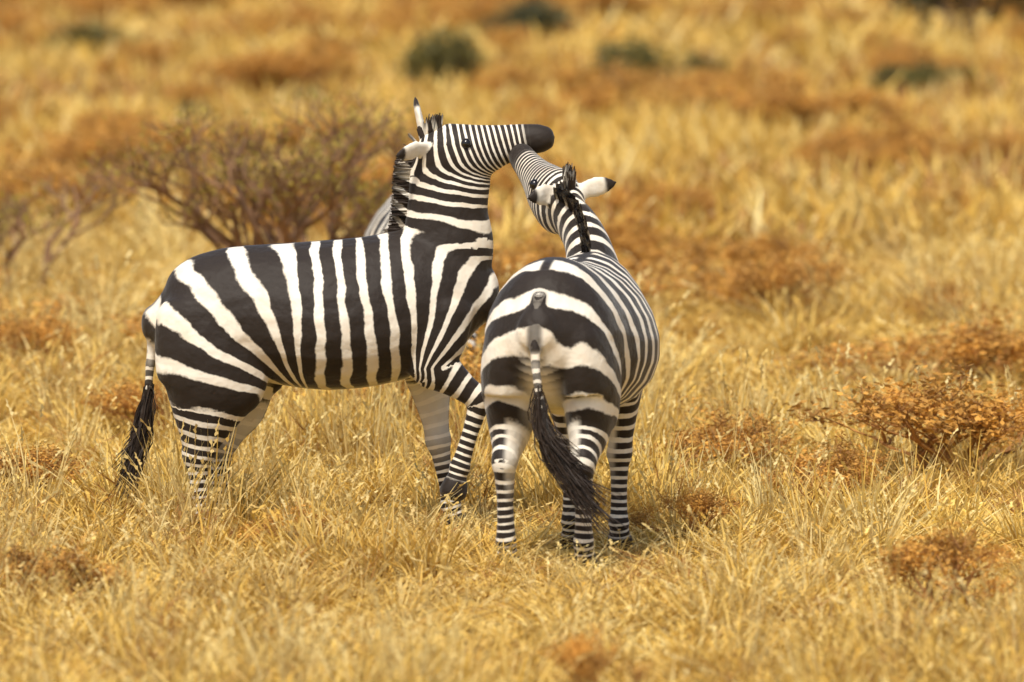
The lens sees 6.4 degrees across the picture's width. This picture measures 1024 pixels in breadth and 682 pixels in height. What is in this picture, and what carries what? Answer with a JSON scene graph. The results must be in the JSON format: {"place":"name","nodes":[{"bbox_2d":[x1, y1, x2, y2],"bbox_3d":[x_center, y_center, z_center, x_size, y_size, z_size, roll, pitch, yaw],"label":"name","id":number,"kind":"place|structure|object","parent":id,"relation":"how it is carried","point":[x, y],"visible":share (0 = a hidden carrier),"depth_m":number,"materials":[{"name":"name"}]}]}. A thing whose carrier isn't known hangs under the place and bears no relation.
{"place":"outdoors","nodes":[
{"label":"outdoors","id":0,"kind":"place"},
{"bbox_2d":[0,8,1023,681],"bbox_3d":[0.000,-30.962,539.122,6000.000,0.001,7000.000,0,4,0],"label":"ground","id":1,"kind":"structure","parent":0,"point":[494,590],"depth_m":37.37,"materials":[{"name":"plant"}]},
{"bbox_2d":[0,92,25,137],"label":"dry shrub","id":2,"kind":"object","parent":1,"relation":"on","point":[3,116],"visible":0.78,"depth_m":79.10,"materials":[{"name":"orange plant"}]},
{"bbox_2d":[3,133,27,157],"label":"dry shrub","id":3,"kind":"object","parent":1,"relation":"on","point":[11,142],"visible":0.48,"depth_m":74.53,"materials":[{"name":"orange plant"}]},
{"bbox_2d":[0,29,39,54],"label":"dry shrub","id":4,"kind":"object","parent":1,"relation":"on","point":[2,41],"visible":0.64,"depth_m":100.77,"materials":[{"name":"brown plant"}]},
{"bbox_2d":[0,1,63,39],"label":"dry shrub","id":5,"kind":"object","parent":1,"relation":"on","point":[11,19],"visible":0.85,"depth_m":105.76,"materials":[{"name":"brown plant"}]},
{"bbox_2d":[0,309,89,377],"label":"dry shrub","id":6,"kind":"object","parent":1,"relation":"on","point":[42,330],"visible":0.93,"depth_m":49.70,"materials":[{"name":"orange plant"}]},
{"bbox_2d":[0,438,98,493],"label":"dry shrub","id":7,"kind":"object","parent":1,"relation":"on","point":[47,458],"visible":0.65,"depth_m":41.54,"materials":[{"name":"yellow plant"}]},
{"bbox_2d":[0,258,104,321],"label":"dry shrub","id":8,"kind":"object","parent":1,"relation":"on","point":[57,304],"visible":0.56,"depth_m":52.54,"materials":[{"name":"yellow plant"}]},
{"bbox_2d":[15,15,93,46],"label":"dry shrub","id":9,"kind":"object","parent":1,"relation":"on","point":[32,33],"visible":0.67,"depth_m":103.15,"materials":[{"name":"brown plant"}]},
{"bbox_2d":[0,141,141,301],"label":"thorn bush","id":10,"kind":"object","parent":1,"relation":"on","point":[20,219],"visible":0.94,"depth_m":57.27,"materials":[{"name":"brown plant"}]},
{"bbox_2d":[0,529,144,610],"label":"dry shrub","id":11,"kind":"object","parent":1,"relation":"on","point":[46,568],"visible":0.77,"depth_m":36.35,"materials":[{"name":"orange plant"}]},
{"bbox_2d":[8,142,139,174],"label":"dry shrub","id":12,"kind":"object","parent":1,"relation":"on","point":[77,164],"visible":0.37,"depth_m":72.01,"materials":[{"name":"orange plant"}]},
{"bbox_2d":[0,145,168,220],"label":"dry shrub","id":13,"kind":"object","parent":1,"relation":"on","point":[55,167],"visible":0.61,"depth_m":64.57,"materials":[{"name":"orange plant"}]},
{"bbox_2d":[37,16,147,57],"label":"shrub","id":14,"kind":"object","parent":1,"relation":"on","point":[95,32],"visible":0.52,"depth_m":101.91,"materials":[{"name":"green plant"}]},
{"bbox_2d":[11,120,206,178],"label":"dry shrub","id":15,"kind":"object","parent":1,"relation":"on","point":[85,146],"visible":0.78,"depth_m":71.57,"materials":[{"name":"orange plant"}]},
{"bbox_2d":[83,49,134,84],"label":"dry shrub","id":16,"kind":"object","parent":1,"relation":"on","point":[107,66],"visible":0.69,"depth_m":93.33,"materials":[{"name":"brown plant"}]},
{"bbox_2d":[24,0,206,24],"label":"dry shrub","id":17,"kind":"object","parent":1,"relation":"on","point":[104,5],"visible":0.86,"depth_m":112.25,"materials":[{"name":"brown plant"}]},
{"bbox_2d":[67,101,165,134],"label":"dry shrub","id":18,"kind":"object","parent":1,"relation":"on","point":[93,115],"visible":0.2,"depth_m":77.16,"materials":[{"name":"orange plant"}]},
{"bbox_2d":[69,375,170,440],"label":"dry shrub","id":19,"kind":"object","parent":1,"relation":"on","point":[128,391],"visible":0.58,"depth_m":45.29,"materials":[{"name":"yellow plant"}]},
{"bbox_2d":[100,37,144,59],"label":"dry shrub","id":20,"kind":"object","parent":1,"relation":"on","point":[120,47],"visible":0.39,"depth_m":99.05,"materials":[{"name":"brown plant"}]},
{"bbox_2d":[18,102,243,156],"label":"dry shrub","id":21,"kind":"object","parent":1,"relation":"on","point":[128,123],"visible":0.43,"depth_m":75.09,"materials":[{"name":"orange plant"}]},
{"bbox_2d":[57,0,248,14],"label":"dry shrub","id":22,"kind":"object","parent":1,"relation":"on","point":[198,1],"visible":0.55,"depth_m":118.19,"materials":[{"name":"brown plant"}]},
{"bbox_2d":[117,35,191,74],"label":"dry shrub","id":23,"kind":"object","parent":1,"relation":"on","point":[149,49],"visible":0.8,"depth_m":95.80,"materials":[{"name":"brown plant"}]},
{"bbox_2d":[163,98,221,125],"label":"shrub","id":24,"kind":"object","parent":1,"relation":"on","point":[186,106],"visible":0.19,"depth_m":82.98,"materials":[{"name":"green plant"}]},
{"bbox_2d":[162,78,237,107],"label":"dry shrub","id":25,"kind":"object","parent":1,"relation":"on","point":[193,89],"visible":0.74,"depth_m":85.68,"materials":[{"name":"orange plant"}]},
{"bbox_2d":[150,171,322,237],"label":"dry shrub","id":26,"kind":"object","parent":1,"relation":"on","point":[226,200],"visible":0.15,"depth_m":64.01,"materials":[{"name":"orange plant"}]},
{"bbox_2d":[211,119,267,151],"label":"dry shrub","id":27,"kind":"object","parent":1,"relation":"on","point":[239,139],"visible":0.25,"depth_m":76.65,"materials":[{"name":"plant"}]},
{"bbox_2d":[179,51,316,101],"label":"dry shrub","id":28,"kind":"object","parent":1,"relation":"on","point":[201,67],"visible":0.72,"depth_m":89.32,"materials":[{"name":"orange plant"}]},
{"bbox_2d":[155,0,385,43],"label":"dry shrub","id":29,"kind":"object","parent":1,"relation":"on","point":[303,16],"visible":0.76,"depth_m":107.89,"materials":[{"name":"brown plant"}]},
{"bbox_2d":[78,285,481,345],"bbox_3d":[-1.247,-0.058,49.738,2.277,0.658,2.277,0,4,-1],"label":"dry shrub","id":30,"kind":"object","parent":1,"relation":"on","point":[136,322],"visible":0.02,"depth_m":49.88,"materials":[{"name":"orange plant"}]},
{"bbox_2d":[70,78,490,249],"bbox_3d":[-1.367,-0.758,54.096,2.500,1.571,2.500,0,4,0],"label":"thorn bush","id":31,"kind":"object","parent":1,"relation":"on","point":[311,172],"visible":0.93,"depth_m":53.88,"materials":[{"name":"brown plant"}]},
{"bbox_2d":[235,492,338,553],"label":"dry shrub","id":32,"kind":"object","parent":1,"relation":"on","point":[281,519],"visible":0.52,"depth_m":38.85,"materials":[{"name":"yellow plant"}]},
{"bbox_2d":[201,41,392,95],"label":"dry shrub","id":33,"kind":"object","parent":1,"relation":"on","point":[323,61],"visible":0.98,"depth_m":88.97,"materials":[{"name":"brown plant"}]},
{"bbox_2d":[245,180,365,240],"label":"dry shrub","id":34,"kind":"object","parent":1,"relation":"on","point":[290,229],"visible":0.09,"depth_m":62.79,"materials":[{"name":"plant"}]},
{"bbox_2d":[287,82,330,110],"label":"shrub","id":35,"kind":"object","parent":1,"relation":"on","point":[313,91],"visible":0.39,"depth_m":86.92,"materials":[{"name":"brown plant"}]},
{"bbox_2d":[242,113,395,156],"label":"dry shrub","id":36,"kind":"object","parent":1,"relation":"on","point":[302,128],"visible":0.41,"depth_m":75.13,"materials":[{"name":"plant"}]},
{"bbox_2d":[279,28,360,62],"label":"dry shrub","id":37,"kind":"object","parent":1,"relation":"on","point":[331,41],"visible":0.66,"depth_m":97.58,"materials":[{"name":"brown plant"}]},
{"bbox_2d":[104,97,554,536],"bbox_3d":[-0.808,-0.093,40.075,1.991,1.956,0.665,0,4,0],"label":"zebra","id":38,"kind":"object","parent":1,"relation":"on","point":[241,335],"visible":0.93,"depth_m":39.88,"materials":[{"name":"multicoloured"}]},
{"bbox_2d":[346,33,383,57],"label":"dry shrub","id":39,"kind":"object","parent":1,"relation":"on","point":[361,40],"visible":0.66,"depth_m":101.04,"materials":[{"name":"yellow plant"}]},
{"bbox_2d":[248,155,495,215],"bbox_3d":[-0.956,-1.034,64.805,1.975,0.695,1.975,-2,4,-25],"label":"dry shrub","id":40,"kind":"object","parent":1,"relation":"on","point":[379,171],"visible":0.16,"depth_m":64.72,"materials":[{"name":"plant"}]},
{"bbox_2d":[344,9,417,46],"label":"dry shrub","id":41,"kind":"object","parent":1,"relation":"on","point":[375,26],"visible":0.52,"depth_m":104.88,"materials":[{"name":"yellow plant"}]},
{"bbox_2d":[301,351,480,422],"bbox_3d":[-0.416,0.248,45.117,1.277,0.637,1.513,-1,4,-18],"label":"dry shrub","id":42,"kind":"object","parent":1,"relation":"on","point":[477,377],"visible":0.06,"depth_m":44.80,"materials":[{"name":"plant"}]},
{"bbox_2d":[273,235,550,283],"bbox_3d":[-0.758,-0.399,55.009,2.497,0.675,1.862,4,5,44],"label":"dry shrub","id":43,"kind":"object","parent":1,"relation":"on","point":[511,262],"visible":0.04,"depth_m":54.58,"materials":[{"name":"plant"}]},
{"bbox_2d":[374,0,452,19],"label":"dry shrub","id":44,"kind":"object","parent":1,"relation":"on","point":[390,5],"visible":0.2,"depth_m":113.46,"materials":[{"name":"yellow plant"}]},
{"bbox_2d":[364,193,477,382],"bbox_3d":[-0.467,-0.200,47.150,0.658,1.262,2.104,0,4,-7],"label":"zebra","id":45,"kind":"object","parent":1,"relation":"on","point":[380,222],"visible":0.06,"depth_m":46.77,"materials":[{"name":"white"}]},
{"bbox_2d":[386,17,490,92],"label":"shrub","id":46,"kind":"object","parent":1,"relation":"on","point":[437,57],"visible":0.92,"depth_m":89.90,"materials":[{"name":"green plant"}]},
{"bbox_2d":[349,0,546,38],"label":"dry shrub","id":47,"kind":"object","parent":1,"relation":"on","point":[474,13],"visible":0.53,"depth_m":108.32,"materials":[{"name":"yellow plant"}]},
{"bbox_2d":[468,16,548,56],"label":"dry shrub","id":48,"kind":"object","parent":1,"relation":"on","point":[517,32],"visible":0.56,"depth_m":101.12,"materials":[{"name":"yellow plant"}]},
{"bbox_2d":[0,172,1023,681],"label":"tall grass tuft","id":49,"kind":"object","parent":1,"relation":"on","point":[732,371],"visible":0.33,"depth_m":39.18,"materials":[{"name":"yellow plant"}]},
{"bbox_2d":[0,0,1023,264],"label":"gold grass","id":50,"kind":"structure","parent":1,"relation":"on","point":[634,138],"depth_m":82.71,"materials":[{"name":"plant"}]},
{"bbox_2d":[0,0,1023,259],"bbox_3d":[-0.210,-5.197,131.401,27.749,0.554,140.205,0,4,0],"label":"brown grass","id":51,"kind":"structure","parent":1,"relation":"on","point":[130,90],"depth_m":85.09,"materials":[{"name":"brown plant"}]},
{"bbox_2d":[484,40,540,67],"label":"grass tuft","id":52,"kind":"object","parent":1,"relation":"on","point":[510,58],"visible":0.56,"depth_m":95.89,"materials":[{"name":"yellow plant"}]},
{"bbox_2d":[463,0,585,42],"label":"shrub","id":53,"kind":"object","parent":1,"relation":"on","point":[540,13],"visible":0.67,"depth_m":105.92,"materials":[{"name":"green plant"}]},
{"bbox_2d":[439,50,614,103],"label":"grass","id":54,"kind":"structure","parent":1,"relation":"on","point":[567,77],"depth_m":87.26,"materials":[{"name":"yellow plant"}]},
{"bbox_2d":[504,89,558,122],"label":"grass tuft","id":55,"kind":"object","parent":1,"relation":"on","point":[532,103],"visible":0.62,"depth_m":82.38,"materials":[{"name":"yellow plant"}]},
{"bbox_2d":[491,102,587,139],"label":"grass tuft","id":56,"kind":"object","parent":1,"relation":"on","point":[507,119],"visible":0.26,"depth_m":78.28,"materials":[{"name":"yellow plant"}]},
{"bbox_2d":[513,42,589,71],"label":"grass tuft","id":57,"kind":"object","parent":1,"relation":"on","point":[559,61],"visible":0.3,"depth_m":95.16,"materials":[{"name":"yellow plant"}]},
{"bbox_2d":[490,149,616,199],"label":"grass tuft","id":58,"kind":"object","parent":1,"relation":"on","point":[509,181],"visible":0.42,"depth_m":68.82,"materials":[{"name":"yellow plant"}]},
{"bbox_2d":[539,95,583,125],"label":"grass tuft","id":59,"kind":"object","parent":1,"relation":"on","point":[556,111],"visible":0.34,"depth_m":80.97,"materials":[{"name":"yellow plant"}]},
{"bbox_2d":[448,0,686,22],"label":"dry shrub","id":60,"kind":"object","parent":1,"relation":"on","point":[631,5],"visible":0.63,"depth_m":114.70,"materials":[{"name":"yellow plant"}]},
{"bbox_2d":[481,144,659,569],"bbox_3d":[0.272,0.078,38.946,0.722,1.758,2.266,0,4,4],"label":"zebra","id":61,"kind":"object","parent":1,"relation":"on","point":[571,351],"visible":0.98,"depth_m":38.23,"materials":[{"name":"multicoloured"}]},
{"bbox_2d":[543,12,628,46],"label":"dry shrub","id":62,"kind":"object","parent":1,"relation":"on","point":[571,29],"visible":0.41,"depth_m":107.26,"materials":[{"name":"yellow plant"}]},
{"bbox_2d":[538,622,654,681],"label":"dry shrub","id":63,"kind":"object","parent":1,"relation":"on","point":[583,664],"visible":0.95,"depth_m":32.66,"materials":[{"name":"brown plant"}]},
{"bbox_2d":[571,26,696,87],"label":"shrub","id":64,"kind":"object","parent":1,"relation":"on","point":[630,54],"visible":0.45,"depth_m":88.73,"materials":[{"name":"green plant"}]},
{"bbox_2d":[579,161,698,215],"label":"grass","id":65,"kind":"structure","parent":1,"relation":"on","point":[616,197],"depth_m":66.07,"materials":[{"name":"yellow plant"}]},
{"bbox_2d":[492,221,802,310],"bbox_3d":[0.651,-0.414,55.571,2.391,0.627,2.018,1,4,15],"label":"dry shrub","id":66,"kind":"object","parent":1,"relation":"on","point":[552,249],"visible":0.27,"depth_m":55.75,"materials":[{"name":"orange plant"}]},
{"bbox_2d":[529,53,806,115],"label":"dry shrub","id":67,"kind":"object","parent":1,"relation":"on","point":[594,96],"visible":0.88,"depth_m":84.31,"materials":[{"name":"orange plant"}]},
{"bbox_2d":[600,189,735,283],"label":"dry shrub","id":68,"kind":"object","parent":1,"relation":"on","point":[632,247],"visible":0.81,"depth_m":58.56,"materials":[{"name":"brown plant"}]},
{"bbox_2d":[620,169,727,225],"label":"grass","id":69,"kind":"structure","parent":1,"relation":"on","point":[699,201],"depth_m":64.57,"materials":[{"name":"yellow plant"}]},
{"bbox_2d":[628,477,748,543],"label":"dry shrub","id":70,"kind":"object","parent":1,"relation":"on","point":[700,501],"visible":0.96,"depth_m":39.49,"materials":[{"name":"brown plant"}]},
{"bbox_2d":[678,45,737,83],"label":"shrub","id":71,"kind":"object","parent":1,"relation":"on","point":[700,62],"visible":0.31,"depth_m":91.52,"materials":[{"name":"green plant"}]},
{"bbox_2d":[634,395,803,473],"bbox_3d":[0.989,0.478,42.978,0.900,0.423,0.900,1,4,17],"label":"dry shrub","id":72,"kind":"object","parent":1,"relation":"on","point":[715,438],"visible":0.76,"depth_m":42.91,"materials":[{"name":"brown plant"}]},
{"bbox_2d":[648,0,824,30],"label":"dry shrub","id":73,"kind":"object","parent":1,"relation":"on","point":[731,6],"visible":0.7,"depth_m":112.94,"materials":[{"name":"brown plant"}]},
{"bbox_2d":[702,51,824,92],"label":"dry shrub","id":74,"kind":"object","parent":1,"relation":"on","point":[735,77],"visible":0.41,"depth_m":88.19,"materials":[{"name":"brown plant"}]},
{"bbox_2d":[692,244,860,322],"bbox_3d":[1.663,-0.293,54.079,0.992,0.567,0.992,2,4,31],"label":"dry shrub","id":75,"kind":"object","parent":1,"relation":"on","point":[758,277],"visible":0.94,"depth_m":53.97,"materials":[{"name":"brown plant"}]},
{"bbox_2d":[740,13,816,56],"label":"dry shrub","id":76,"kind":"object","parent":1,"relation":"on","point":[784,39],"visible":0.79,"depth_m":101.27,"materials":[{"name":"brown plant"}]},
{"bbox_2d":[709,225,853,282],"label":"dry shrub","id":77,"kind":"object","parent":1,"relation":"on","point":[738,250],"visible":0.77,"depth_m":58.15,"materials":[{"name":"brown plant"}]},
{"bbox_2d":[749,0,819,26],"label":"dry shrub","id":78,"kind":"object","parent":1,"relation":"on","point":[805,8],"visible":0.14,"depth_m":114.76,"materials":[{"name":"orange plant"}]},
{"bbox_2d":[693,65,954,128],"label":"dry shrub","id":79,"kind":"object","parent":1,"relation":"on","point":[808,102],"visible":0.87,"depth_m":81.16,"materials":[{"name":"orange plant"}]},
{"bbox_2d":[749,428,900,501],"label":"dry shrub","id":80,"kind":"object","parent":1,"relation":"on","point":[850,463],"visible":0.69,"depth_m":41.46,"materials":[{"name":"brown plant"}]},
{"bbox_2d":[795,54,865,89],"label":"dry shrub","id":81,"kind":"object","parent":1,"relation":"on","point":[844,71],"visible":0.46,"depth_m":89.86,"materials":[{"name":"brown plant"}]},
{"bbox_2d":[809,3,881,31],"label":"dry shrub","id":82,"kind":"object","parent":1,"relation":"on","point":[859,17],"visible":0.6,"depth_m":110.07,"materials":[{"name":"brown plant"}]},
{"bbox_2d":[781,120,912,173],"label":"dry shrub","id":83,"kind":"object","parent":1,"relation":"on","point":[819,153],"visible":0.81,"depth_m":72.80,"materials":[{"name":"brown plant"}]},
{"bbox_2d":[831,19,900,50],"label":"dry shrub","id":84,"kind":"object","parent":1,"relation":"on","point":[871,39],"visible":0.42,"depth_m":102.31,"materials":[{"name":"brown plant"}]},
{"bbox_2d":[787,98,975,174],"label":"dry shrub","id":85,"kind":"object","parent":1,"relation":"on","point":[909,140],"visible":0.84,"depth_m":73.49,"materials":[{"name":"brown plant"}]},
{"bbox_2d":[858,27,919,68],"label":"dry shrub","id":86,"kind":"object","parent":1,"relation":"on","point":[896,45],"visible":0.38,"depth_m":97.79,"materials":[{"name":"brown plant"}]},
{"bbox_2d":[758,302,1023,391],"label":"dry shrub","id":87,"kind":"object","parent":1,"relation":"on","point":[982,342],"visible":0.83,"depth_m":48.98,"materials":[{"name":"orange plant"}]},
{"bbox_2d":[856,0,926,19],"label":"dry shrub","id":88,"kind":"object","parent":1,"relation":"on","point":[884,8],"visible":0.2,"depth_m":116.47,"materials":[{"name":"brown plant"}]},
{"bbox_2d":[779,357,1023,480],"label":"dry shrub","id":89,"kind":"object","parent":1,"relation":"on","point":[895,409],"visible":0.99,"depth_m":42.57,"materials":[{"name":"orange plant"}]},
{"bbox_2d":[862,54,955,95],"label":"shrub","id":90,"kind":"object","parent":1,"relation":"on","point":[910,76],"visible":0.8,"depth_m":90.04,"materials":[{"name":"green plant"}]},
{"bbox_2d":[895,268,973,322],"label":"dry shrub","id":91,"kind":"object","parent":1,"relation":"on","point":[951,290],"visible":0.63,"depth_m":54.41,"materials":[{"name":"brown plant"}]},
{"bbox_2d":[851,34,1023,82],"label":"dry shrub","id":92,"kind":"object","parent":1,"relation":"on","point":[883,59],"visible":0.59,"depth_m":92.79,"materials":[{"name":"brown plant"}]},
{"bbox_2d":[868,518,1023,616],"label":"dry shrub","id":93,"kind":"object","parent":1,"relation":"on","point":[955,551],"visible":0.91,"depth_m":36.24,"materials":[{"name":"orange plant"}]},
{"bbox_2d":[895,173,1002,228],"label":"dry shrub","id":94,"kind":"object","parent":1,"relation":"on","point":[957,200],"visible":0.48,"depth_m":65.87,"materials":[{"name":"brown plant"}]},
{"bbox_2d":[881,0,1023,43],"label":"shrub","id":95,"kind":"object","parent":1,"relation":"on","point":[936,5],"visible":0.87,"depth_m":106.06,"materials":[{"name":"plant"}]},
{"bbox_2d":[898,0,1009,20],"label":"dry shrub","id":96,"kind":"object","parent":1,"relation":"on","point":[979,3],"visible":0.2,"depth_m":114.49,"materials":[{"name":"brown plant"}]},
{"bbox_2d":[945,64,990,89],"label":"shrub","id":97,"kind":"object","parent":1,"relation":"on","point":[972,73],"visible":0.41,"depth_m":91.90,"materials":[{"name":"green plant"}]},
{"bbox_2d":[925,371,1023,445],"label":"dry shrub","id":98,"kind":"object","parent":1,"relation":"on","point":[1018,397],"visible":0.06,"depth_m":44.63,"materials":[{"name":"brown plant"}]},
{"bbox_2d":[929,122,1020,164],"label":"dry shrub","id":99,"kind":"object","parent":1,"relation":"on","point":[964,153],"visible":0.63,"depth_m":74.16,"materials":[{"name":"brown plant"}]},
{"bbox_2d":[962,119,1023,159],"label":"dry shrub","id":100,"kind":"object","parent":1,"relation":"on","point":[1016,138],"visible":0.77,"depth_m":74.19,"materials":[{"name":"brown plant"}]},
{"bbox_2d":[964,15,1023,52],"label":"dry shrub","id":101,"kind":"object","parent":1,"relation":"on","point":[1015,30],"visible":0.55,"depth_m":102.46,"materials":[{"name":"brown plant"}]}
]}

